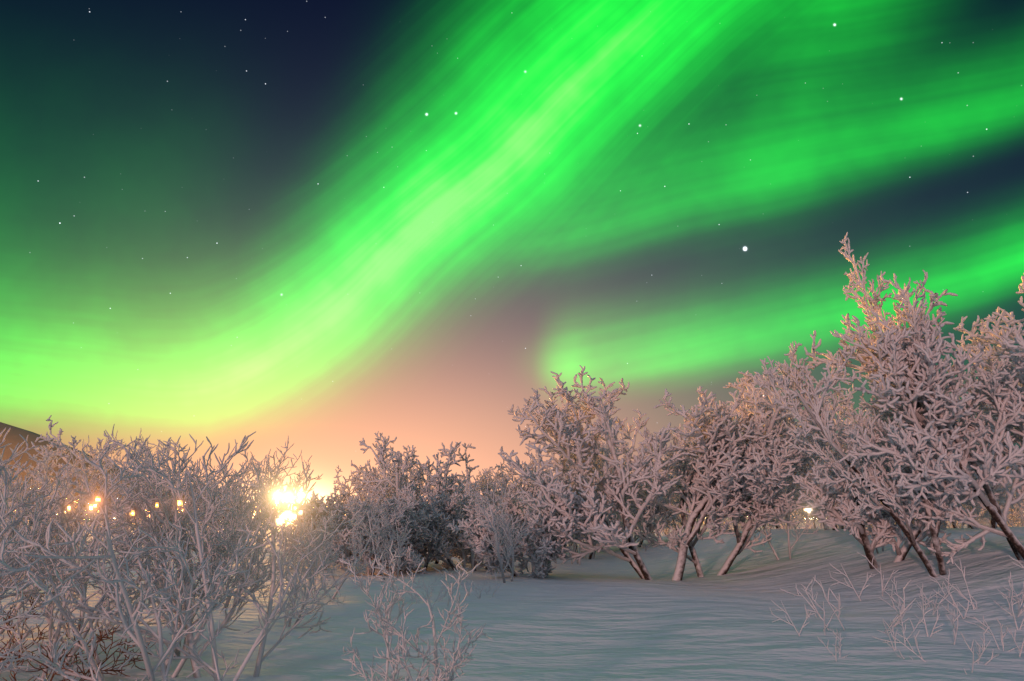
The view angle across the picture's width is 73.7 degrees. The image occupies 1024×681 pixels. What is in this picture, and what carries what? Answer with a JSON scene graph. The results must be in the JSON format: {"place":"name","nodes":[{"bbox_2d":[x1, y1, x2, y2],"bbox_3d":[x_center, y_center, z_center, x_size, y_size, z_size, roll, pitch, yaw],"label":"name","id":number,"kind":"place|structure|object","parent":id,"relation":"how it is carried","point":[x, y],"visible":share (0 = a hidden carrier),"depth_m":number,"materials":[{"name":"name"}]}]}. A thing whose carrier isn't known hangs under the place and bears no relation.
{"place":"outdoors","nodes":[
{"label":"outdoors","id":0,"kind":"place"},
{"bbox_2d":[0,422,1023,680],"bbox_3d":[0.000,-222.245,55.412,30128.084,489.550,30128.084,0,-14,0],"label":"snow ground","id":1,"kind":"structure","parent":0,"point":[602,616],"depth_m":9.25,"materials":[{"name":"white snow"}]},
{"bbox_2d":[0,475,37,510],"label":"bush","id":2,"kind":"object","parent":1,"relation":"on","point":[17,491],"visible":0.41,"depth_m":9.38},
{"bbox_2d":[0,447,71,581],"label":"bush","id":3,"kind":"object","parent":1,"relation":"on","point":[11,531],"visible":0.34,"depth_m":6.69,"materials":[{"name":"plant"}]},
{"bbox_2d":[0,492,80,672],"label":"bush","id":4,"kind":"object","parent":1,"relation":"on","point":[23,615],"visible":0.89,"depth_m":4.70,"materials":[{"name":"plant"}]},
{"bbox_2d":[0,428,105,629],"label":"bush","id":5,"kind":"object","parent":1,"relation":"on","point":[40,529],"visible":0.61,"depth_m":6.31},
{"bbox_2d":[0,435,123,589],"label":"bush","id":6,"kind":"object","parent":1,"relation":"on","point":[74,474],"visible":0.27,"depth_m":14.05,"materials":[{"name":"white plant"}]},
{"bbox_2d":[0,415,134,548],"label":"birch","id":7,"kind":"object","parent":1,"relation":"on","point":[59,444],"visible":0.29,"depth_m":21.25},
{"bbox_2d":[0,459,137,633],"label":"bush","id":8,"kind":"object","parent":1,"relation":"on","point":[19,606],"visible":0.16,"depth_m":8.49,"materials":[{"name":"plant"}]},
{"bbox_2d":[0,584,154,680],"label":"bush","id":9,"kind":"object","parent":1,"relation":"on","point":[75,655],"visible":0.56,"depth_m":6.48,"materials":[{"name":"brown plant"}]},
{"bbox_2d":[0,464,207,678],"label":"bush","id":10,"kind":"object","parent":1,"relation":"on","point":[73,589],"visible":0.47,"depth_m":6.39,"materials":[{"name":"grey plant"}]},
{"bbox_2d":[0,476,221,640],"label":"bush","id":11,"kind":"object","parent":1,"relation":"on","point":[82,613],"visible":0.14,"depth_m":8.20,"materials":[{"name":"grey plant"}]},
{"bbox_2d":[114,496,152,534],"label":"birch","id":12,"kind":"object","parent":1,"relation":"on","point":[130,516],"visible":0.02,"depth_m":42.30,"materials":[{"name":"brown plant"}]},
{"bbox_2d":[0,457,292,680],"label":"bush","id":13,"kind":"object","parent":1,"relation":"on","point":[77,632],"visible":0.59,"depth_m":6.64,"materials":[{"name":"plant"}]},
{"bbox_2d":[77,430,216,602],"bbox_3d":[-6.285,3.031,11.476,2.253,3.197,1.697,-9,-16,31],"label":"bush","id":14,"kind":"object","parent":1,"relation":"on","point":[143,485],"visible":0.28,"depth_m":11.55,"materials":[{"name":"plant"}]},
{"bbox_2d":[94,430,215,590],"bbox_3d":[-7.355,3.683,14.030,2.117,3.483,3.043,12,-18,-39],"label":"bush","id":15,"kind":"object","parent":1,"relation":"on","point":[144,458],"visible":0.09,"depth_m":13.88,"materials":[{"name":"plant"}]},
{"bbox_2d":[103,424,257,656],"bbox_3d":[-3.676,2.298,7.472,1.611,2.651,2.316,5,-15,-21],"label":"bush","id":16,"kind":"object","parent":1,"relation":"on","point":[168,516],"visible":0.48,"depth_m":7.24,"materials":[{"name":"plant"}]},
{"bbox_2d":[0,444,364,680],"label":"bush","id":17,"kind":"object","parent":1,"relation":"on","point":[133,616],"visible":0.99,"depth_m":5.15,"materials":[{"name":"plant"}]},
{"bbox_2d":[57,431,350,680],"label":"bush","id":18,"kind":"object","parent":1,"relation":"on","point":[256,585],"visible":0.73,"depth_m":6.87,"materials":[{"name":"plant"}]},
{"bbox_2d":[172,472,239,529],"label":"bush","id":19,"kind":"object","parent":1,"relation":"on","point":[218,498],"visible":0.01,"depth_m":32.93,"materials":[{"name":"plant"}]},
{"bbox_2d":[133,445,284,593],"bbox_3d":[-5.661,3.326,12.388,1.950,3.035,3.275,-3,-14,11],"label":"bush","id":20,"kind":"object","parent":1,"relation":"on","point":[217,476],"visible":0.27,"depth_m":12.92,"materials":[{"name":"plant"}]},
{"bbox_2d":[178,461,269,541],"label":"bush","id":21,"kind":"object","parent":1,"relation":"on","point":[209,479],"visible":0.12,"depth_m":30.25,"materials":[{"name":"plant"}]},
{"bbox_2d":[163,436,322,607],"bbox_3d":[-4.473,3.159,11.584,3.151,2.920,1.876,-11,-18,37],"label":"bush","id":22,"kind":"object","parent":1,"relation":"on","point":[276,473],"visible":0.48,"depth_m":11.21,"materials":[{"name":"plant"}]},
{"bbox_2d":[209,474,298,546],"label":"bush","id":23,"kind":"object","parent":1,"relation":"on","point":[277,481],"visible":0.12,"depth_m":29.26,"materials":[{"name":"plant"}]},
{"bbox_2d":[212,510,345,626],"bbox_3d":[-3.161,3.203,9.483,1.815,1.682,1.081,1,-14,-2],"label":"bush","id":24,"kind":"object","parent":1,"relation":"on","point":[320,540],"visible":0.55,"depth_m":9.36,"materials":[{"name":"plant"}]},
{"bbox_2d":[276,538,325,587],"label":"bush","id":25,"kind":"object","parent":1,"relation":"on","point":[300,563],"visible":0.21,"depth_m":13.28,"materials":[{"name":"grey plant"}]},
{"bbox_2d":[277,484,387,569],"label":"bush","id":26,"kind":"object","parent":1,"relation":"on","point":[318,511],"visible":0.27,"depth_m":18.72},
{"bbox_2d":[281,507,385,600],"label":"bush","id":27,"kind":"object","parent":1,"relation":"on","point":[355,553],"visible":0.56,"depth_m":11.81,"materials":[{"name":"grey plant"}]},
{"bbox_2d":[293,466,395,542],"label":"bush","id":28,"kind":"object","parent":1,"relation":"on","point":[357,488],"visible":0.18,"depth_m":23.33,"materials":[{"name":"plant"}]},
{"bbox_2d":[344,486,373,517],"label":"birch","id":29,"kind":"object","parent":1,"relation":"on","point":[352,497],"visible":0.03,"depth_m":28.70,"materials":[{"name":"white plant"}]},
{"bbox_2d":[333,465,405,511],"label":"birch","id":30,"kind":"object","parent":1,"relation":"on","point":[352,479],"visible":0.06,"depth_m":31.97,"materials":[{"name":"plant"}]},
{"bbox_2d":[321,480,432,575],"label":"bush","id":31,"kind":"object","parent":1,"relation":"on","point":[410,558],"visible":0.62,"depth_m":16.84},
{"bbox_2d":[345,493,415,579],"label":"bush","id":32,"kind":"object","parent":1,"relation":"on","point":[381,535],"visible":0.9,"depth_m":15.20,"materials":[{"name":"white plant"}]},
{"bbox_2d":[343,431,478,563],"bbox_3d":[-3.886,5.084,21.968,5.630,4.581,4.492,-7,-15,25],"label":"birch","id":33,"kind":"object","parent":1,"relation":"on","point":[447,484],"visible":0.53,"depth_m":21.10,"materials":[{"name":"white plant"}]},
{"bbox_2d":[339,541,492,680],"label":"bush","id":34,"kind":"object","parent":1,"relation":"on","point":[403,647],"visible":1,"depth_m":4.21,"materials":[{"name":"plant"}]},
{"bbox_2d":[371,487,464,573],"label":"bush","id":35,"kind":"object","parent":1,"relation":"on","point":[446,515],"visible":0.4,"depth_m":18.51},
{"bbox_2d":[38,487,808,521],"bbox_3d":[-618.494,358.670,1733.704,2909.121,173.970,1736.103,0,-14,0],"label":"town lights","id":36,"kind":"object","parent":1,"relation":"on","point":[281,519],"visible":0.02,"depth_m":966.08,"materials":[{"name":"beige"}]},
{"bbox_2d":[401,566,457,603],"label":"bush","id":37,"kind":"object","parent":1,"relation":"on","point":[411,594],"visible":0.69,"depth_m":11.49,"materials":[{"name":"grey plant"}]},
{"bbox_2d":[381,445,490,502],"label":"bush","id":38,"kind":"object","parent":1,"relation":"on","point":[411,472],"visible":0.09,"depth_m":29.75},
{"bbox_2d":[410,567,462,609],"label":"bush","id":39,"kind":"object","parent":1,"relation":"on","point":[449,599],"visible":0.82,"depth_m":10.39,"materials":[{"name":"plant"}]},
{"bbox_2d":[423,470,480,496],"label":"bush","id":40,"kind":"object","parent":1,"relation":"on","point":[457,484],"visible":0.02,"depth_m":30.41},
{"bbox_2d":[397,481,542,570],"bbox_3d":[-0.796,5.416,19.561,3.978,2.714,3.826,-5,-15,20],"label":"bush","id":41,"kind":"object","parent":1,"relation":"on","point":[463,550],"visible":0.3,"depth_m":19.31,"materials":[{"name":"plant"}]},
{"bbox_2d":[454,566,502,598],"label":"bush","id":42,"kind":"object","parent":1,"relation":"on","point":[479,596],"visible":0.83,"depth_m":12.09,"materials":[{"name":"plant"}]},
{"bbox_2d":[465,475,536,582],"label":"bush","id":43,"kind":"object","parent":1,"relation":"on","point":[498,527],"visible":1,"depth_m":14.26,"materials":[{"name":"white plant"}]},
{"bbox_2d":[458,454,549,533],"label":"bush","id":44,"kind":"object","parent":1,"relation":"on","point":[484,480],"visible":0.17,"depth_m":25.08,"materials":[{"name":"plant"}]},
{"bbox_2d":[465,465,550,502],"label":"birch","id":45,"kind":"object","parent":1,"relation":"on","point":[500,481],"visible":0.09,"depth_m":31.27,"materials":[{"name":"white plant"}]},
{"bbox_2d":[447,481,587,578],"bbox_3d":[0.446,4.576,16.269,2.792,2.529,3.239,-8,-16,28],"label":"bush","id":46,"kind":"object","parent":1,"relation":"on","point":[544,554],"visible":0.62,"depth_m":15.58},
{"bbox_2d":[484,447,592,546],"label":"bush","id":47,"kind":"object","parent":1,"relation":"on","point":[535,492],"visible":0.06,"depth_m":24.18,"materials":[{"name":"plant"}]},
{"bbox_2d":[565,535,584,563],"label":"birch","id":48,"kind":"object","parent":1,"relation":"on","point":[574,545],"visible":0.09,"depth_m":19.92,"materials":[{"name":"grey plant"}]},
{"bbox_2d":[526,431,628,558],"bbox_3d":[2.203,5.167,22.851,3.410,4.479,4.380,-4,-15,16],"label":"birch","id":49,"kind":"object","parent":1,"relation":"on","point":[606,450],"visible":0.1,"depth_m":21.65,"materials":[{"name":"plant"}]},
{"bbox_2d":[608,455,678,548],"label":"birch","id":50,"kind":"object","parent":1,"relation":"on","point":[660,512],"visible":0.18,"depth_m":24.75,"materials":[{"name":"white plant"}]},
{"bbox_2d":[498,360,842,580],"bbox_3d":[3.989,3.225,16.820,8.651,5.532,5.259,0,-14,0],"label":"birch","id":51,"kind":"object","parent":1,"relation":"on","point":[583,452],"visible":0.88,"depth_m":15.84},
{"bbox_2d":[653,478,688,533],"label":"tree","id":52,"kind":"object","parent":1,"relation":"on","point":[677,515],"depth_m":32.79,"materials":[{"name":"plant"}]},
{"bbox_2d":[656,501,688,535],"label":"tree","id":53,"kind":"object","parent":1,"relation":"on","point":[667,531],"visible":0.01,"depth_m":36.34,"materials":[{"name":"brown plant"}]},
{"bbox_2d":[637,454,717,533],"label":"birch","id":54,"kind":"object","parent":1,"relation":"on","point":[674,498],"visible":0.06,"depth_m":26.11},
{"bbox_2d":[696,515,731,531],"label":"birch","id":55,"kind":"object","parent":1,"relation":"on","point":[720,524],"visible":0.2,"depth_m":40.17,"materials":[{"name":"brown plant"}]},
{"bbox_2d":[596,372,853,576],"bbox_3d":[5.678,3.043,16.321,6.596,5.518,4.437,6,-15,-22],"label":"birch","id":56,"kind":"object","parent":1,"relation":"on","point":[770,476],"visible":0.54,"depth_m":16.06,"materials":[{"name":"white plant"}]},
{"bbox_2d":[734,420,797,528],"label":"birch","id":57,"kind":"object","parent":1,"relation":"on","point":[787,513],"visible":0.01,"depth_m":24.29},
{"bbox_2d":[733,466,821,559],"bbox_3d":[6.614,4.302,17.010,1.608,2.646,2.312,11,-18,-38],"label":"birch","id":58,"kind":"object","parent":1,"relation":"on","point":[787,530],"visible":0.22,"depth_m":16.70,"materials":[{"name":"plant"}]},
{"bbox_2d":[764,510,799,528],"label":"birch","id":59,"kind":"object","parent":1,"relation":"on","point":[782,522],"visible":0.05,"depth_m":48.89,"materials":[{"name":"plant"}]},
{"bbox_2d":[774,508,808,528],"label":"birch","id":60,"kind":"object","parent":1,"relation":"on","point":[794,517],"visible":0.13,"depth_m":28.77,"materials":[{"name":"brown plant"}]},
{"bbox_2d":[779,509,810,528],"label":"birch","id":61,"kind":"object","parent":1,"relation":"on","point":[796,525],"visible":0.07,"depth_m":56.12,"materials":[{"name":"plant"}]},
{"bbox_2d":[770,588,841,635],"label":"twigs","id":62,"kind":"object","parent":1,"relation":"on","point":[824,630],"visible":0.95,"depth_m":8.18,"materials":[{"name":"plant"}]},
{"bbox_2d":[742,384,880,529],"bbox_3d":[10.126,3.489,20.474,4.612,4.753,5.190,2,-14,-8],"label":"birch","id":63,"kind":"object","parent":1,"relation":"on","point":[844,412],"visible":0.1,"depth_m":20.44,"materials":[{"name":"plant"}]},
{"bbox_2d":[801,518,822,528],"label":"birch","id":64,"kind":"object","parent":1,"relation":"on","point":[811,526],"visible":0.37,"depth_m":68.39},
{"bbox_2d":[796,484,833,528],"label":"tree","id":65,"kind":"object","parent":1,"relation":"on","point":[813,515],"visible":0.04,"depth_m":25.20,"materials":[{"name":"plant"}]},
{"bbox_2d":[817,629,849,660],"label":"twigs","id":66,"kind":"object","parent":1,"relation":"on","point":[840,645],"visible":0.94,"depth_m":7.02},
{"bbox_2d":[779,575,915,629],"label":"twigs","id":67,"kind":"object","parent":1,"relation":"on","point":[903,609],"visible":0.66,"depth_m":8.71,"materials":[{"name":"plant"}]},
{"bbox_2d":[829,552,897,600],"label":"twigs","id":68,"kind":"object","parent":1,"relation":"on","point":[867,578],"visible":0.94,"depth_m":10.79,"materials":[{"name":"plant"}]},
{"bbox_2d":[754,232,981,577],"bbox_3d":[6.254,1.063,12.186,3.737,6.374,2.470,0,-14,0],"label":"birch","id":69,"kind":"object","parent":1,"relation":"on","point":[885,491],"visible":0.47,"depth_m":11.83,"materials":[{"name":"white plant"}]},
{"bbox_2d":[858,481,883,553],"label":"tree","id":70,"kind":"object","parent":1,"relation":"on","point":[870,528],"visible":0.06,"depth_m":14.57,"materials":[{"name":"brown plant"}]},
{"bbox_2d":[792,422,1007,568],"bbox_3d":[7.562,3.146,13.281,3.944,2.927,2.022,2,-14,-8],"label":"birch","id":71,"kind":"object","parent":1,"relation":"on","point":[855,522],"visible":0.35,"depth_m":13.09,"materials":[{"name":"white plant"}]},
{"bbox_2d":[878,599,923,650],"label":"twigs","id":72,"kind":"object","parent":1,"relation":"on","point":[892,630],"visible":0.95,"depth_m":7.43,"materials":[{"name":"plant"}]},
{"bbox_2d":[801,273,1023,563],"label":"birch","id":73,"kind":"object","parent":1,"relation":"on","point":[949,455],"visible":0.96,"depth_m":11.35,"materials":[{"name":"white plant"}]},
{"bbox_2d":[882,574,954,614],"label":"twigs","id":74,"kind":"object","parent":1,"relation":"on","point":[926,606],"visible":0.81,"depth_m":9.33,"materials":[{"name":"plant"}]},
{"bbox_2d":[872,624,998,673],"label":"twigs","id":75,"kind":"object","parent":1,"relation":"on","point":[977,660],"visible":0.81,"depth_m":6.84,"materials":[{"name":"grey plant"}]},
{"bbox_2d":[915,584,960,643],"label":"twigs","id":76,"kind":"object","parent":1,"relation":"on","point":[953,623],"visible":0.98,"depth_m":7.93,"materials":[{"name":"plant"}]},
{"bbox_2d":[859,326,1023,528],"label":"birch","id":77,"kind":"object","parent":1,"relation":"on","point":[993,523],"visible":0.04,"depth_m":17.37,"materials":[{"name":"plant"}]},
{"bbox_2d":[946,520,960,527],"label":"birch","id":78,"kind":"object","parent":1,"relation":"on","point":[952,526],"visible":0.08,"depth_m":44.27,"materials":[{"name":"white plant"}]},
{"bbox_2d":[952,487,988,527],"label":"tree","id":79,"kind":"object","parent":1,"relation":"on","point":[968,507],"visible":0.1,"depth_m":20.70,"materials":[{"name":"grey plant"}]},
{"bbox_2d":[933,555,1023,618],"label":"twigs","id":80,"kind":"object","parent":1,"relation":"on","point":[1020,611],"visible":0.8,"depth_m":8.83,"materials":[{"name":"plant"}]},
{"bbox_2d":[952,496,1012,527],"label":"tree","id":81,"kind":"object","parent":1,"relation":"on","point":[974,513],"visible":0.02,"depth_m":23.97,"materials":[{"name":"plant"}]},
{"bbox_2d":[964,488,1023,525],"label":"birch","id":82,"kind":"object","parent":1,"relation":"on","point":[1016,512],"visible":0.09,"depth_m":33.42,"materials":[{"name":"plant"}]},
{"bbox_2d":[965,615,1023,656],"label":"twigs","id":83,"kind":"object","parent":1,"relation":"on","point":[1020,650],"visible":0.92,"depth_m":7.30,"materials":[{"name":"plant"}]},
{"bbox_2d":[985,488,1023,526],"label":"tree","id":84,"kind":"object","parent":1,"relation":"on","point":[1021,514],"visible":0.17,"depth_m":29.02,"materials":[{"name":"grey plant"}]},
{"bbox_2d":[999,578,1023,629],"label":"twigs","id":85,"kind":"object","parent":1,"relation":"on","point":[1012,611],"visible":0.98,"depth_m":8.08,"materials":[{"name":"grey plant"}]},
{"bbox_2d":[999,464,1023,507],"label":"birch","id":86,"kind":"object","parent":1,"relation":"on","point":[1016,491],"visible":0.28,"depth_m":16.04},
{"bbox_2d":[1009,505,1023,526],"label":"birch","id":87,"kind":"object","parent":1,"relation":"on","point":[1018,524],"visible":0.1,"depth_m":37.65,"materials":[{"name":"brown plant"}]},
{"bbox_2d":[0,0,1023,503],"label":"sky","id":88,"kind":"structure","parent":0,"point":[327,226],"materials":[{"name":"green"}]}
]}

